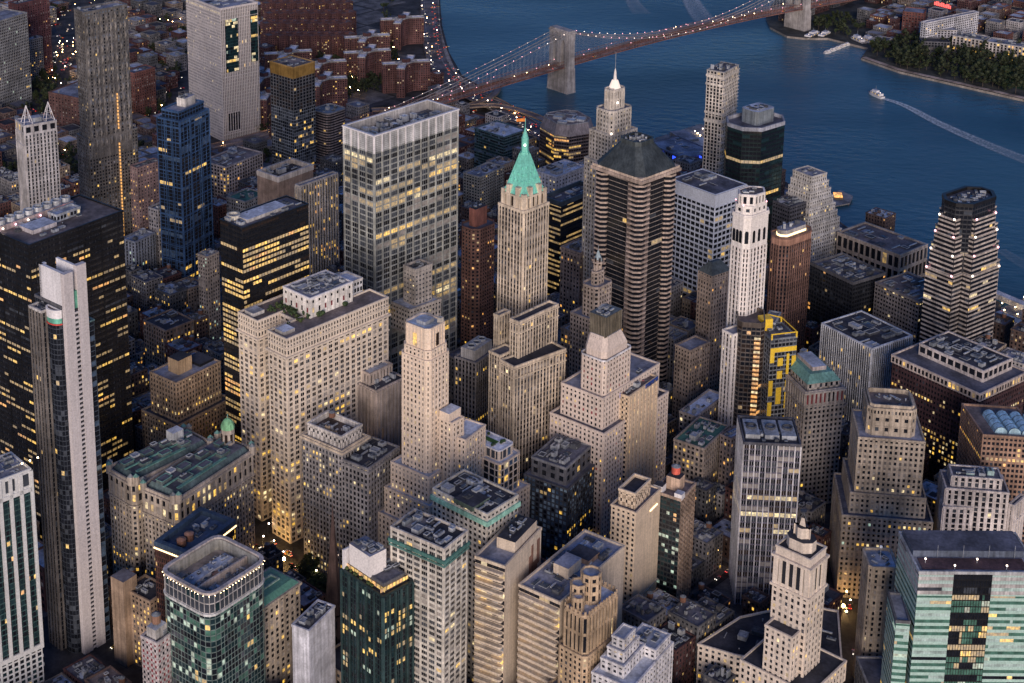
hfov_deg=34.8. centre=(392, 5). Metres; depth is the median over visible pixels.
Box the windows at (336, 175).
[298,175,337,274]
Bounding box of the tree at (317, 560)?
[305,554,319,567]
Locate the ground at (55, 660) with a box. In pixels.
[13,0,1001,682]
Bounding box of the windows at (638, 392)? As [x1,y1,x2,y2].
[623,392,654,482]
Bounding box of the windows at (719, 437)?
[683,437,719,481]
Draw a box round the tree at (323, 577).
[318,573,326,589]
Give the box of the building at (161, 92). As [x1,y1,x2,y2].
[156,84,165,103]
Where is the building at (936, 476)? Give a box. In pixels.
[934,466,946,483]
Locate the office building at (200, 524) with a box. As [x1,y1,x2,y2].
[154,506,236,621]
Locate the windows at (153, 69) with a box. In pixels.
[131,69,155,112]
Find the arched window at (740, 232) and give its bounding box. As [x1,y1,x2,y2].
[739,230,741,243]
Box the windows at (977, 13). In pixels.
[919,13,977,38]
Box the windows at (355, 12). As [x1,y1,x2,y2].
[343,12,355,32]
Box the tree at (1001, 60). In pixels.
[997,55,1008,65]
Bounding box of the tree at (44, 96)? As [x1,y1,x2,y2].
[41,91,48,102]
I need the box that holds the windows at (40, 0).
[9,0,51,73]
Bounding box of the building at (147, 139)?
[138,135,151,146]
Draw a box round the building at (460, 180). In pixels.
[458,170,466,190]
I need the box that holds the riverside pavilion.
[654,136,702,158]
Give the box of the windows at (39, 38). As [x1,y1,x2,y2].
[29,38,43,79]
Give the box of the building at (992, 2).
[987,0,1006,4]
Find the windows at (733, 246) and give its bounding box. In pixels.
[719,246,764,426]
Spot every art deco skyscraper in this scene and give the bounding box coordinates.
[378,312,485,558]
[488,118,566,480]
[581,58,637,288]
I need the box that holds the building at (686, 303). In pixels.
[681,290,696,318]
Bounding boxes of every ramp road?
[371,103,543,121]
[470,87,501,103]
[483,93,539,145]
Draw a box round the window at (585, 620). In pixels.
[583,619,586,633]
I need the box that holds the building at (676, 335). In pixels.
[667,325,687,384]
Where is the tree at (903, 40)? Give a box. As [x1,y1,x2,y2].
[899,36,908,43]
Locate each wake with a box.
[684,0,708,17]
[883,98,1019,154]
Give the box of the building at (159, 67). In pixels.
[150,63,168,71]
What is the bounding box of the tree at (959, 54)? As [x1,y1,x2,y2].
[954,50,964,58]
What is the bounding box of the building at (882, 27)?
[873,23,892,33]
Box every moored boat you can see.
[804,28,819,38]
[818,28,830,36]
[850,33,866,42]
[861,34,871,42]
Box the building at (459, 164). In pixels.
[458,158,461,171]
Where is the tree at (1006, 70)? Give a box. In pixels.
[998,67,1010,73]
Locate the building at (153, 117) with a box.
[150,112,161,123]
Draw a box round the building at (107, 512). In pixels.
[103,488,110,524]
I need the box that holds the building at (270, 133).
[269,126,271,138]
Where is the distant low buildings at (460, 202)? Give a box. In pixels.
[0,0,1023,682]
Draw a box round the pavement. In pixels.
[0,0,806,682]
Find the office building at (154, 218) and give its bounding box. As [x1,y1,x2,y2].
[148,202,161,267]
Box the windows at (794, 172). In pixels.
[789,172,838,258]
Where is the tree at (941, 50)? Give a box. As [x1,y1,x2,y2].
[938,47,949,57]
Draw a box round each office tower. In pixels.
[0,8,31,106]
[0,194,133,540]
[219,195,309,442]
[342,99,459,374]
[388,508,469,682]
[430,469,520,682]
[548,564,617,682]
[591,132,681,382]
[671,168,747,296]
[723,102,784,263]
[728,415,801,605]
[766,219,811,353]
[854,530,1023,682]
[919,186,999,341]
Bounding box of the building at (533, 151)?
[512,144,538,168]
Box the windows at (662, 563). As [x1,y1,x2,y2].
[656,487,694,597]
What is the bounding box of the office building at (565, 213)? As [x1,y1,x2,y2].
[547,180,582,294]
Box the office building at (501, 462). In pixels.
[483,430,529,516]
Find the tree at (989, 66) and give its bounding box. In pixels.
[983,61,995,73]
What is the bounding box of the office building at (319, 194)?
[294,171,338,275]
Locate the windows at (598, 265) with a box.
[570,265,610,373]
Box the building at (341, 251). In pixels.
[339,239,343,264]
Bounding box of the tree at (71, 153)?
[65,146,76,156]
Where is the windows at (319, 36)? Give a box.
[319,36,328,55]
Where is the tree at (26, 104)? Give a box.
[21,101,29,109]
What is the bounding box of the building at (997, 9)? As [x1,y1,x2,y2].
[986,5,1004,19]
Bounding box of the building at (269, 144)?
[267,139,271,152]
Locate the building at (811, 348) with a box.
[808,340,819,353]
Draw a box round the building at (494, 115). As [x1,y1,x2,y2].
[485,110,508,122]
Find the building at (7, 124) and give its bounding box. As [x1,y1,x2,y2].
[0,118,15,132]
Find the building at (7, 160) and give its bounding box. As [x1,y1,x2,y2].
[2,155,16,166]
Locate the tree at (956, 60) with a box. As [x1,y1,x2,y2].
[951,57,963,68]
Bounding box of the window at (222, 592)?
[220,590,223,599]
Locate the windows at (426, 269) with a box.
[391,269,439,330]
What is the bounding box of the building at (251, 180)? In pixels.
[239,176,256,187]
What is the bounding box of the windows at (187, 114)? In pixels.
[159,103,212,278]
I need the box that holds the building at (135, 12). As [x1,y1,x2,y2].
[127,8,144,16]
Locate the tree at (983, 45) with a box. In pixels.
[979,40,988,52]
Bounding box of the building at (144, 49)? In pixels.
[138,46,152,52]
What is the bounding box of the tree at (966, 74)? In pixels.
[962,69,971,80]
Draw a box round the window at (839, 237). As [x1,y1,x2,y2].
[838,236,841,245]
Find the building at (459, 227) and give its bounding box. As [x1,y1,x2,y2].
[458,219,465,245]
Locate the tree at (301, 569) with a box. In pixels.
[296,565,310,579]
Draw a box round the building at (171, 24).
[163,21,176,31]
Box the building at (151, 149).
[141,146,157,153]
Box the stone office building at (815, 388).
[784,351,846,503]
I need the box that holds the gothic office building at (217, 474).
[140,414,254,578]
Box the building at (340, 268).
[337,265,343,271]
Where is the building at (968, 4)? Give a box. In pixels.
[957,0,975,9]
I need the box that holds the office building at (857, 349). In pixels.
[819,310,912,421]
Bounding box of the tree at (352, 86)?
[347,81,357,90]
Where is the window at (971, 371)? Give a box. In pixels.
[969,368,974,374]
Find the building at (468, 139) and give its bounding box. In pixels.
[459,135,473,146]
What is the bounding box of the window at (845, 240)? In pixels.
[843,238,846,248]
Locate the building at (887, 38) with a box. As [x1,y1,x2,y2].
[872,35,892,44]
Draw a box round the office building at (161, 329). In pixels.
[143,308,194,365]
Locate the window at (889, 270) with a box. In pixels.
[887,268,891,277]
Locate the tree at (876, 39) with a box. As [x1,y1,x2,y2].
[869,37,878,47]
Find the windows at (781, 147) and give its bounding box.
[723,123,782,262]
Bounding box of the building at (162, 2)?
[152,0,169,5]
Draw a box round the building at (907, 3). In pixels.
[898,0,915,6]
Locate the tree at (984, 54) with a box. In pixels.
[976,49,991,59]
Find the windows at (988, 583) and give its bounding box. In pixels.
[855,537,1023,682]
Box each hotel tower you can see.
[28,257,110,654]
[156,92,213,278]
[340,535,413,682]
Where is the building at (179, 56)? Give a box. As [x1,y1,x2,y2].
[166,51,186,71]
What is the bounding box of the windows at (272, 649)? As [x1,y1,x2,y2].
[266,587,297,682]
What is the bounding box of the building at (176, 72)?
[166,70,179,80]
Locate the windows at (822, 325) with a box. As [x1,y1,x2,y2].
[820,325,910,420]
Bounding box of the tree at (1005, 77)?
[999,72,1008,81]
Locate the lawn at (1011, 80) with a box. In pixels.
[986,64,1023,89]
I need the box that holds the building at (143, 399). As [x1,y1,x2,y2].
[132,390,150,406]
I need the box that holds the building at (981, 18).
[978,15,988,29]
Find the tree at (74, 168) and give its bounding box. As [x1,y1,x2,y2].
[70,162,77,173]
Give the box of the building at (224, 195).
[220,191,235,198]
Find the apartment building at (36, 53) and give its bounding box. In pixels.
[29,35,43,82]
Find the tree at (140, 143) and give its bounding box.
[138,139,144,146]
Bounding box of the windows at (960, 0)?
[957,0,975,8]
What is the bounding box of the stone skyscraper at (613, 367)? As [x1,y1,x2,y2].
[549,303,668,538]
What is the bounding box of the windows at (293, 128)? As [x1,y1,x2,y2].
[271,92,315,163]
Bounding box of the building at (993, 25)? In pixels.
[985,18,1005,35]
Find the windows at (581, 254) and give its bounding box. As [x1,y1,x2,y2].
[560,254,581,323]
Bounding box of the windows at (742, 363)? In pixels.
[733,360,761,424]
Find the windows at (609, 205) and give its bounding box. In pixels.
[605,197,663,360]
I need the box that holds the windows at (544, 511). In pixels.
[529,468,593,559]
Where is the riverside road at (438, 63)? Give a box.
[420,0,847,229]
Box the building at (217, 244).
[214,238,220,254]
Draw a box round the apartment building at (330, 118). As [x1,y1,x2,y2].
[315,103,345,162]
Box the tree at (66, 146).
[64,142,73,150]
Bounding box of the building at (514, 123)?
[505,120,521,127]
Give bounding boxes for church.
[322,503,340,644]
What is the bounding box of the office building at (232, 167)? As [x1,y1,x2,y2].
[211,146,262,197]
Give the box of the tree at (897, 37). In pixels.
[895,33,902,39]
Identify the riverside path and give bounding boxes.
[438,0,489,93]
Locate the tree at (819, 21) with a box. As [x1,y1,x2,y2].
[813,16,824,28]
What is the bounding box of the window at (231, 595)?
[229,593,232,603]
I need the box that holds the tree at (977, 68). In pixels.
[969,60,985,73]
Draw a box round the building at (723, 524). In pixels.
[712,517,730,558]
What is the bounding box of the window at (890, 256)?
[888,255,892,265]
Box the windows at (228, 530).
[156,530,235,619]
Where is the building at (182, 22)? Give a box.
[175,19,186,29]
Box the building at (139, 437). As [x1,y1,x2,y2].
[135,423,142,450]
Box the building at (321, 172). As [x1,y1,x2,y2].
[313,168,341,185]
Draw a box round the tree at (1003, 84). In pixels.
[1001,81,1008,89]
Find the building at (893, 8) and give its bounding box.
[881,5,898,11]
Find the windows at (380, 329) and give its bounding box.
[239,304,387,540]
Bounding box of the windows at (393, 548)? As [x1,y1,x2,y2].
[392,536,465,682]
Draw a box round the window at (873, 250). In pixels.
[871,248,874,258]
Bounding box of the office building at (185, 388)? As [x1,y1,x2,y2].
[141,350,225,448]
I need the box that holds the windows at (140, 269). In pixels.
[126,269,140,293]
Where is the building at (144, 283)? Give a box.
[131,269,162,320]
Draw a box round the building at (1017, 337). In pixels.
[1009,321,1023,351]
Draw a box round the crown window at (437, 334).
[436,332,438,345]
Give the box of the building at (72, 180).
[61,173,79,195]
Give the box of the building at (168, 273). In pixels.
[153,263,181,282]
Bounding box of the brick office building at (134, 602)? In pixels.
[111,568,156,667]
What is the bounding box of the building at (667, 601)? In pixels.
[645,588,679,622]
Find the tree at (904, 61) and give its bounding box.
[901,55,914,68]
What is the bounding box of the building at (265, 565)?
[247,545,267,570]
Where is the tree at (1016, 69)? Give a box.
[1012,64,1023,74]
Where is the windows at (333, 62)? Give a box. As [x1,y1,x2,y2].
[315,62,345,76]
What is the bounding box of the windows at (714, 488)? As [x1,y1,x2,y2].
[694,488,714,521]
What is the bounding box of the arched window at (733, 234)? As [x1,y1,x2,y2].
[732,228,735,240]
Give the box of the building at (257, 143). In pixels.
[243,136,267,155]
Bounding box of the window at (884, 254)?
[882,252,886,262]
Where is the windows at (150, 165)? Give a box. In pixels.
[131,165,150,231]
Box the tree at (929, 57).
[926,55,933,64]
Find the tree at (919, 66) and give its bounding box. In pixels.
[914,60,924,68]
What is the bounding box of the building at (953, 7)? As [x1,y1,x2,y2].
[937,4,955,9]
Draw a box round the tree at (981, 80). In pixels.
[975,71,991,85]
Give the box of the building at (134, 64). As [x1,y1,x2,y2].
[130,62,143,67]
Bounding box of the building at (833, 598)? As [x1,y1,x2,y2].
[824,584,843,627]
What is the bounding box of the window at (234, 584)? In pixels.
[233,581,236,590]
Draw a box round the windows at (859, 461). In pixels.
[838,455,930,595]
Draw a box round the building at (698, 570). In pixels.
[691,554,704,589]
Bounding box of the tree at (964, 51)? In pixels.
[956,45,969,55]
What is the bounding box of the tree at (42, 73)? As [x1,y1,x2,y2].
[39,70,46,79]
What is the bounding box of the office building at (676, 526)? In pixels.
[654,464,696,598]
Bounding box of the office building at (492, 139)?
[474,120,526,166]
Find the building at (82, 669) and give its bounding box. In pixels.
[63,653,106,682]
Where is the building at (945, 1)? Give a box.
[941,0,950,3]
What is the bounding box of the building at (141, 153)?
[138,150,149,156]
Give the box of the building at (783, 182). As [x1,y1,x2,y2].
[780,168,785,195]
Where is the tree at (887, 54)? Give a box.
[884,50,891,57]
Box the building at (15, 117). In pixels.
[4,115,21,119]
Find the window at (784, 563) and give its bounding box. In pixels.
[781,561,785,583]
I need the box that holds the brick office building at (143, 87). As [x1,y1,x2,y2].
[130,64,156,114]
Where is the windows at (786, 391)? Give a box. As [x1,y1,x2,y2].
[785,391,840,500]
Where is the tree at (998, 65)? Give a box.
[993,62,1003,68]
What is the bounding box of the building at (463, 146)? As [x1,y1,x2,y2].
[458,141,470,153]
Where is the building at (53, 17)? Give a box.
[49,6,56,23]
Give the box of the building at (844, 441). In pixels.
[838,417,850,472]
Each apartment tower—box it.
[473,515,541,682]
[517,529,624,682]
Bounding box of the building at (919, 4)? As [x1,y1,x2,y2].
[911,1,928,7]
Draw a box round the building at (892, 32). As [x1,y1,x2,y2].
[887,29,905,36]
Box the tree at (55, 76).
[53,73,60,81]
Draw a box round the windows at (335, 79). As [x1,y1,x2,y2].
[315,79,346,106]
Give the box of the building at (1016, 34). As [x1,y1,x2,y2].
[1002,28,1019,39]
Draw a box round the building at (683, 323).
[669,316,695,337]
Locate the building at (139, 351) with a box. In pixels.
[135,339,144,365]
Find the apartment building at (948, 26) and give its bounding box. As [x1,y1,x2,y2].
[919,1,978,48]
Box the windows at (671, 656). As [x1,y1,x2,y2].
[610,656,671,682]
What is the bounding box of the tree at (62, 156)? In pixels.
[59,151,64,160]
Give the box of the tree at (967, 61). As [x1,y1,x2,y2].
[959,52,974,65]
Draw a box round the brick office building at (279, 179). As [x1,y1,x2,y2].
[256,158,313,204]
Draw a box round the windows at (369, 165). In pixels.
[345,138,456,374]
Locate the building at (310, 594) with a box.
[300,580,325,613]
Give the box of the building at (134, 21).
[128,16,145,30]
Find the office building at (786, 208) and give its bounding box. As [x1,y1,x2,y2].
[771,194,806,229]
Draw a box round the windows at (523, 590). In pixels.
[517,587,559,677]
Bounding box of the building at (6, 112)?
[0,106,16,119]
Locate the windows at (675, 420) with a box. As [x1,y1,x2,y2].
[666,420,675,454]
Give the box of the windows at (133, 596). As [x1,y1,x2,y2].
[133,596,155,664]
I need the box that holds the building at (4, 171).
[0,167,12,193]
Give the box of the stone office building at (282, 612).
[263,566,301,682]
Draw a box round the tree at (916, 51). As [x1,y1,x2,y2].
[912,46,920,55]
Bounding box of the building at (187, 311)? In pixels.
[180,307,193,314]
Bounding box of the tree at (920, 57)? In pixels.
[918,54,924,61]
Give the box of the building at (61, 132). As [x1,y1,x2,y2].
[57,127,68,136]
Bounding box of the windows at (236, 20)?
[186,0,259,140]
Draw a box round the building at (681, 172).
[675,169,690,176]
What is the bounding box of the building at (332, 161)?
[320,153,342,184]
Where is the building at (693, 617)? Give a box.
[667,594,716,682]
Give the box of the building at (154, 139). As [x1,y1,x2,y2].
[152,132,156,145]
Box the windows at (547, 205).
[489,205,563,480]
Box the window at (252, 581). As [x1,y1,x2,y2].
[250,579,253,588]
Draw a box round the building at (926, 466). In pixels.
[922,453,929,480]
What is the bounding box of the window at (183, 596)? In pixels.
[182,593,185,602]
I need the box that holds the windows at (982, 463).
[957,409,1023,543]
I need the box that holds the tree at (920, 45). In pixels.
[915,40,928,50]
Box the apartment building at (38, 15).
[8,0,52,74]
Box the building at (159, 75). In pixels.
[155,70,170,80]
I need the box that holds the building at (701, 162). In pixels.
[695,157,702,168]
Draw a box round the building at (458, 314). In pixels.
[457,299,459,338]
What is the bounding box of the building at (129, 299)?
[127,292,133,306]
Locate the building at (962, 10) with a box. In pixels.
[956,8,972,13]
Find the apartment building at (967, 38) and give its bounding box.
[952,31,989,53]
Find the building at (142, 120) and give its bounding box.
[134,116,150,124]
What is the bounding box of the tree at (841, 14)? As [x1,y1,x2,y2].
[837,11,845,18]
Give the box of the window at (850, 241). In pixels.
[849,240,852,250]
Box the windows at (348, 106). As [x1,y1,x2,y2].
[348,106,368,119]
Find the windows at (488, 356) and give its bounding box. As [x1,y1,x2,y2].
[455,356,488,427]
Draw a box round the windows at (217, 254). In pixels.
[198,254,220,340]
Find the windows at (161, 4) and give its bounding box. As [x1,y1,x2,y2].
[145,4,161,17]
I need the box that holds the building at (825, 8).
[811,0,828,11]
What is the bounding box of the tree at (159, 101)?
[156,98,164,108]
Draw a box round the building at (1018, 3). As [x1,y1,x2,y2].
[1013,0,1023,7]
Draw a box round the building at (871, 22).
[866,18,878,28]
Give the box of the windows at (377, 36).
[344,36,388,49]
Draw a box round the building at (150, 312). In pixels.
[139,304,165,340]
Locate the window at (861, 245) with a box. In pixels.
[860,244,863,254]
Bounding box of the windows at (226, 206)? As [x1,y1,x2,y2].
[213,206,226,238]
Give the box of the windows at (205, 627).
[164,564,265,682]
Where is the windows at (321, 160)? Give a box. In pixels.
[321,160,341,183]
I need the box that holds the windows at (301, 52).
[265,52,310,68]
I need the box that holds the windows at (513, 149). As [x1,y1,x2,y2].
[513,149,537,168]
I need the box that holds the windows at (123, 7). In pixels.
[75,7,137,235]
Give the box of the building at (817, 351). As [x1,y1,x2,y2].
[815,341,819,357]
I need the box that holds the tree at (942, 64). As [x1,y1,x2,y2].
[934,55,946,67]
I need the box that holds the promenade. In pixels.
[862,57,1023,98]
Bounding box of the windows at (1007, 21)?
[1006,21,1023,32]
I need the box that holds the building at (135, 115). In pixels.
[132,112,145,122]
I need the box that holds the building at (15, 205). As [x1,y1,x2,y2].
[12,200,19,213]
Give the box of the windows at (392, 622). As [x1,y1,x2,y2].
[342,591,411,682]
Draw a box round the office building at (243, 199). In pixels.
[226,187,257,212]
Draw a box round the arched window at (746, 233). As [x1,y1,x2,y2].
[744,232,748,243]
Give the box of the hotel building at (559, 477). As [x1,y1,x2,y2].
[523,434,594,559]
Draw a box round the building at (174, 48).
[165,45,184,52]
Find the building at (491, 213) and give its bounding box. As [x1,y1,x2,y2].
[487,207,496,222]
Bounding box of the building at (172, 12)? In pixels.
[163,7,181,18]
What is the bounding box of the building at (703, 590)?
[687,582,730,607]
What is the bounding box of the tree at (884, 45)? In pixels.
[880,37,888,52]
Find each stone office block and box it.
[236,269,390,543]
[299,410,370,575]
[340,436,400,548]
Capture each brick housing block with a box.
[259,68,270,90]
[260,87,270,129]
[264,45,311,70]
[315,54,346,77]
[315,71,347,107]
[343,44,390,81]
[344,29,389,50]
[380,12,423,49]
[381,54,429,97]
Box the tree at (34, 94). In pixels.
[32,92,37,99]
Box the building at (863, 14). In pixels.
[857,6,875,23]
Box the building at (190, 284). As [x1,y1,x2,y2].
[174,276,198,311]
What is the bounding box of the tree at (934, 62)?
[930,58,940,67]
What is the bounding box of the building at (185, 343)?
[165,335,201,362]
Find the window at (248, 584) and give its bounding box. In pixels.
[246,582,249,591]
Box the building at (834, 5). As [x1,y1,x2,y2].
[829,3,839,7]
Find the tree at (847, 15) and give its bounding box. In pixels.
[844,11,851,20]
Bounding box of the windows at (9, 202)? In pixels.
[1,202,10,216]
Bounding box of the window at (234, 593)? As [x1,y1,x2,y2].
[233,590,236,599]
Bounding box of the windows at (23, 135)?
[23,135,59,206]
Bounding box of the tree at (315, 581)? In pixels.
[308,574,321,586]
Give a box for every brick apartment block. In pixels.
[260,0,278,16]
[260,19,278,43]
[262,31,281,50]
[263,9,281,20]
[271,0,288,9]
[271,19,288,31]
[274,9,291,19]
[274,31,292,50]
[282,0,299,9]
[282,19,299,31]
[285,9,302,19]
[285,31,302,46]
[292,0,309,9]
[292,19,309,31]
[295,9,312,19]
[295,31,313,48]
[303,0,320,9]
[303,19,320,31]
[306,9,323,19]
[306,31,323,58]
[313,0,330,9]
[313,19,331,31]
[316,9,333,19]
[316,31,334,56]
[324,0,341,9]
[324,19,341,31]
[327,9,344,19]
[327,31,344,58]
[334,0,352,9]
[334,19,353,31]
[337,9,355,32]
[337,31,356,57]
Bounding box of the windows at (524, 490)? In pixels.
[518,490,527,515]
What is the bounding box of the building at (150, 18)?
[138,13,156,22]
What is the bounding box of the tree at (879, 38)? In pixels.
[877,36,888,46]
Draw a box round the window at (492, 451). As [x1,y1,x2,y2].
[491,450,494,458]
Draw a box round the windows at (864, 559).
[854,559,867,664]
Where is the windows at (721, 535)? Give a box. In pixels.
[706,535,721,577]
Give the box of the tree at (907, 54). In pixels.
[900,49,915,65]
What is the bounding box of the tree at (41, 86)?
[36,83,48,88]
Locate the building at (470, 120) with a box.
[465,114,476,127]
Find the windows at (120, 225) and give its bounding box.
[0,224,133,537]
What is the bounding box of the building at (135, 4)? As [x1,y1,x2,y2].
[130,0,147,9]
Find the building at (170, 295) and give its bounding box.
[154,281,186,311]
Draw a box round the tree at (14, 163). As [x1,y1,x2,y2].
[8,160,17,170]
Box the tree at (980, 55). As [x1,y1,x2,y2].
[975,49,989,60]
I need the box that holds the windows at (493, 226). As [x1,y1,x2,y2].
[462,226,493,344]
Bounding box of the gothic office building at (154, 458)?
[106,423,213,576]
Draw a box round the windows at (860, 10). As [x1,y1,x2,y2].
[857,10,869,22]
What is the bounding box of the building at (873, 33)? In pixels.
[866,29,885,36]
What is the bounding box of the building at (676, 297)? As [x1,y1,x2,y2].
[670,278,683,316]
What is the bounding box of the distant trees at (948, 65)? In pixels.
[1,0,993,174]
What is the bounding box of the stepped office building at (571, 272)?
[559,238,583,324]
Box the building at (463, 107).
[455,101,469,114]
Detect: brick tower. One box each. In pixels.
[610,473,660,603]
[619,373,657,484]
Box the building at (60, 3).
[50,0,67,10]
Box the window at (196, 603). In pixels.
[195,601,198,610]
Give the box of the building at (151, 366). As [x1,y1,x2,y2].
[145,363,158,389]
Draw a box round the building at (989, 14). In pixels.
[979,11,999,18]
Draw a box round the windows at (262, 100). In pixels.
[260,100,269,126]
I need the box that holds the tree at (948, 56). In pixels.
[941,48,955,61]
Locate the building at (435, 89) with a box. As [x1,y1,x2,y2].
[428,84,449,97]
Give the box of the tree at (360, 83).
[357,78,368,91]
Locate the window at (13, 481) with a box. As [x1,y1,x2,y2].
[5,479,14,493]
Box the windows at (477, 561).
[475,559,504,571]
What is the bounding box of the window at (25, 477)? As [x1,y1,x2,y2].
[23,474,28,486]
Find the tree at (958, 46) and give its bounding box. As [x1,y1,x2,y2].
[956,43,967,51]
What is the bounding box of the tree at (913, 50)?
[899,45,915,55]
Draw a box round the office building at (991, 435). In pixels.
[956,403,1023,543]
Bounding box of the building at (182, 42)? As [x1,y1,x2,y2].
[173,38,187,50]
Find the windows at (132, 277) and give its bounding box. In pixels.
[132,277,154,315]
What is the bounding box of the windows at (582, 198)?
[547,198,582,294]
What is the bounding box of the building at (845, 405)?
[842,402,847,417]
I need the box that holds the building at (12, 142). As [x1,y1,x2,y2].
[6,138,16,154]
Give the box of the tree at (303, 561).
[288,558,315,576]
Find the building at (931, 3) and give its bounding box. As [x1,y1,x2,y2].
[917,0,935,6]
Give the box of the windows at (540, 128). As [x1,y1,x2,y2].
[539,128,588,164]
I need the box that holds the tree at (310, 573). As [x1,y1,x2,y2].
[303,565,316,577]
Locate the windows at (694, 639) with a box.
[672,639,694,682]
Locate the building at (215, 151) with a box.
[211,147,227,155]
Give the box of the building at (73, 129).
[61,123,79,135]
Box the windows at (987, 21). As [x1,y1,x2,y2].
[986,21,1004,34]
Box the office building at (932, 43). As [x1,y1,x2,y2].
[918,37,949,55]
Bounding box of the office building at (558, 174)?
[536,159,583,192]
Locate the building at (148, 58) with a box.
[137,52,157,64]
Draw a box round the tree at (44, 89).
[40,86,50,95]
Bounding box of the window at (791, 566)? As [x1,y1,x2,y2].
[788,564,792,586]
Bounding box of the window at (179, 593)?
[178,591,181,600]
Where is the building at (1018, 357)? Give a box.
[1001,347,1023,413]
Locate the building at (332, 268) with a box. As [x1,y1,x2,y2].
[326,262,340,272]
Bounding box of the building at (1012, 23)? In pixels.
[1006,17,1023,36]
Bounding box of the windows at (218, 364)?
[143,364,224,446]
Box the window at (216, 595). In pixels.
[215,593,219,601]
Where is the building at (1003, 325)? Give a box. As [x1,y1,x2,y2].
[993,312,1014,347]
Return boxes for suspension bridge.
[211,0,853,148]
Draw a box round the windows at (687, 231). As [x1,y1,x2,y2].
[671,194,734,295]
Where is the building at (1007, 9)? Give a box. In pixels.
[992,2,1011,19]
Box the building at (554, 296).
[547,292,559,309]
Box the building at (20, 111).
[15,107,31,116]
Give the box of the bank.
[766,0,1023,101]
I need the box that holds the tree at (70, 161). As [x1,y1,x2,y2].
[68,158,76,165]
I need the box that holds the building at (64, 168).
[59,160,69,181]
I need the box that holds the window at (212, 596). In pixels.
[210,595,213,603]
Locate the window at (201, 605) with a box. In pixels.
[199,603,203,612]
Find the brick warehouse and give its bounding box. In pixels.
[901,6,925,33]
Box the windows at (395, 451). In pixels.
[343,451,395,547]
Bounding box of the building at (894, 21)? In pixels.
[888,16,899,29]
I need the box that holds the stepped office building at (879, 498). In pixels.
[829,387,932,598]
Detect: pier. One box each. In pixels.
[655,124,703,145]
[833,190,852,206]
[996,290,1023,324]
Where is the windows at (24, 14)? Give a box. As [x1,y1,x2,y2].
[0,14,31,106]
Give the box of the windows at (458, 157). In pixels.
[458,157,473,168]
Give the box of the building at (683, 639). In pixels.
[658,620,695,682]
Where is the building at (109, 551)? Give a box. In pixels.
[105,522,113,576]
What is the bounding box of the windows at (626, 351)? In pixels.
[551,351,666,536]
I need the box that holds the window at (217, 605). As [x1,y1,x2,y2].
[215,601,219,611]
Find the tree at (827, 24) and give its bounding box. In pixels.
[824,22,832,28]
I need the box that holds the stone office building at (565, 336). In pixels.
[560,323,569,378]
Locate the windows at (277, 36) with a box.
[277,36,286,50]
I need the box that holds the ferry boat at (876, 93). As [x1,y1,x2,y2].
[868,89,884,98]
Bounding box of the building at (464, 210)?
[459,200,480,221]
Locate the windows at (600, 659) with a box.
[560,659,600,682]
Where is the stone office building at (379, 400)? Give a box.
[357,360,400,454]
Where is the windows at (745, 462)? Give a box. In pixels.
[736,461,798,604]
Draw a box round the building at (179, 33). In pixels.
[170,28,186,38]
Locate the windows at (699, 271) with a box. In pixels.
[673,271,726,427]
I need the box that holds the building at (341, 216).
[339,203,343,238]
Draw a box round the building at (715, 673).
[703,664,735,682]
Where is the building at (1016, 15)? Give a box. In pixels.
[1008,13,1023,18]
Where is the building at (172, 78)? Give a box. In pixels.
[164,72,177,88]
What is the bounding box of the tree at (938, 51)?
[933,46,941,56]
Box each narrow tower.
[140,611,171,682]
[197,248,220,340]
[291,599,335,682]
[853,545,896,678]
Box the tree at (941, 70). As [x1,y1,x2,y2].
[933,67,944,75]
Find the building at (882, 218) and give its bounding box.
[865,207,895,230]
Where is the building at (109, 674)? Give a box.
[84,665,131,682]
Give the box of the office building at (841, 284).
[806,252,885,330]
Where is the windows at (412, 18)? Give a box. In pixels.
[380,18,422,48]
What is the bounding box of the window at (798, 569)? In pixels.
[796,567,800,590]
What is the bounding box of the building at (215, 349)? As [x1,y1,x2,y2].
[203,336,224,390]
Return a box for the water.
[440,0,1023,306]
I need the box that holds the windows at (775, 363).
[760,315,790,416]
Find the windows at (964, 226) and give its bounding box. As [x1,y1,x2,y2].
[920,199,998,340]
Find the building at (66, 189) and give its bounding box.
[60,182,72,196]
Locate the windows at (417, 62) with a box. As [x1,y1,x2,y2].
[384,62,428,96]
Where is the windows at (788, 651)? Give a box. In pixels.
[698,632,844,682]
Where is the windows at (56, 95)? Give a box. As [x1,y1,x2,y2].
[50,95,79,125]
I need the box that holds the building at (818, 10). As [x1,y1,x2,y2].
[815,6,822,13]
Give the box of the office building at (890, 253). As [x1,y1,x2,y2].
[836,221,927,278]
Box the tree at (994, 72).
[985,68,1004,79]
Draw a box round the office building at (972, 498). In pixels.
[934,464,1023,540]
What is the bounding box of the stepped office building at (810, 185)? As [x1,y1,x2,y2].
[786,165,841,271]
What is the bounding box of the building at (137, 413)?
[132,400,144,451]
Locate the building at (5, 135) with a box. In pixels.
[0,130,14,143]
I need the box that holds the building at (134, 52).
[129,47,142,62]
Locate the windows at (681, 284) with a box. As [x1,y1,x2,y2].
[670,284,681,316]
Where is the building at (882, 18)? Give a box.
[870,12,888,24]
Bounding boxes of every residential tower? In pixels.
[0,451,43,682]
[15,102,60,210]
[74,0,138,235]
[162,535,265,682]
[270,55,315,163]
[460,203,494,346]
[702,61,739,174]
[733,308,765,425]
[758,310,797,416]
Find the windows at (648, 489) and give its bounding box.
[613,489,648,515]
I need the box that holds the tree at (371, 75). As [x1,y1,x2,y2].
[366,71,376,84]
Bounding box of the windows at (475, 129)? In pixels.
[474,129,522,166]
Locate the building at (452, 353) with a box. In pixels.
[449,347,460,403]
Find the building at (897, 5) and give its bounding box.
[889,3,905,7]
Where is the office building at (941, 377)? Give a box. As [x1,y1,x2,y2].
[891,331,1023,481]

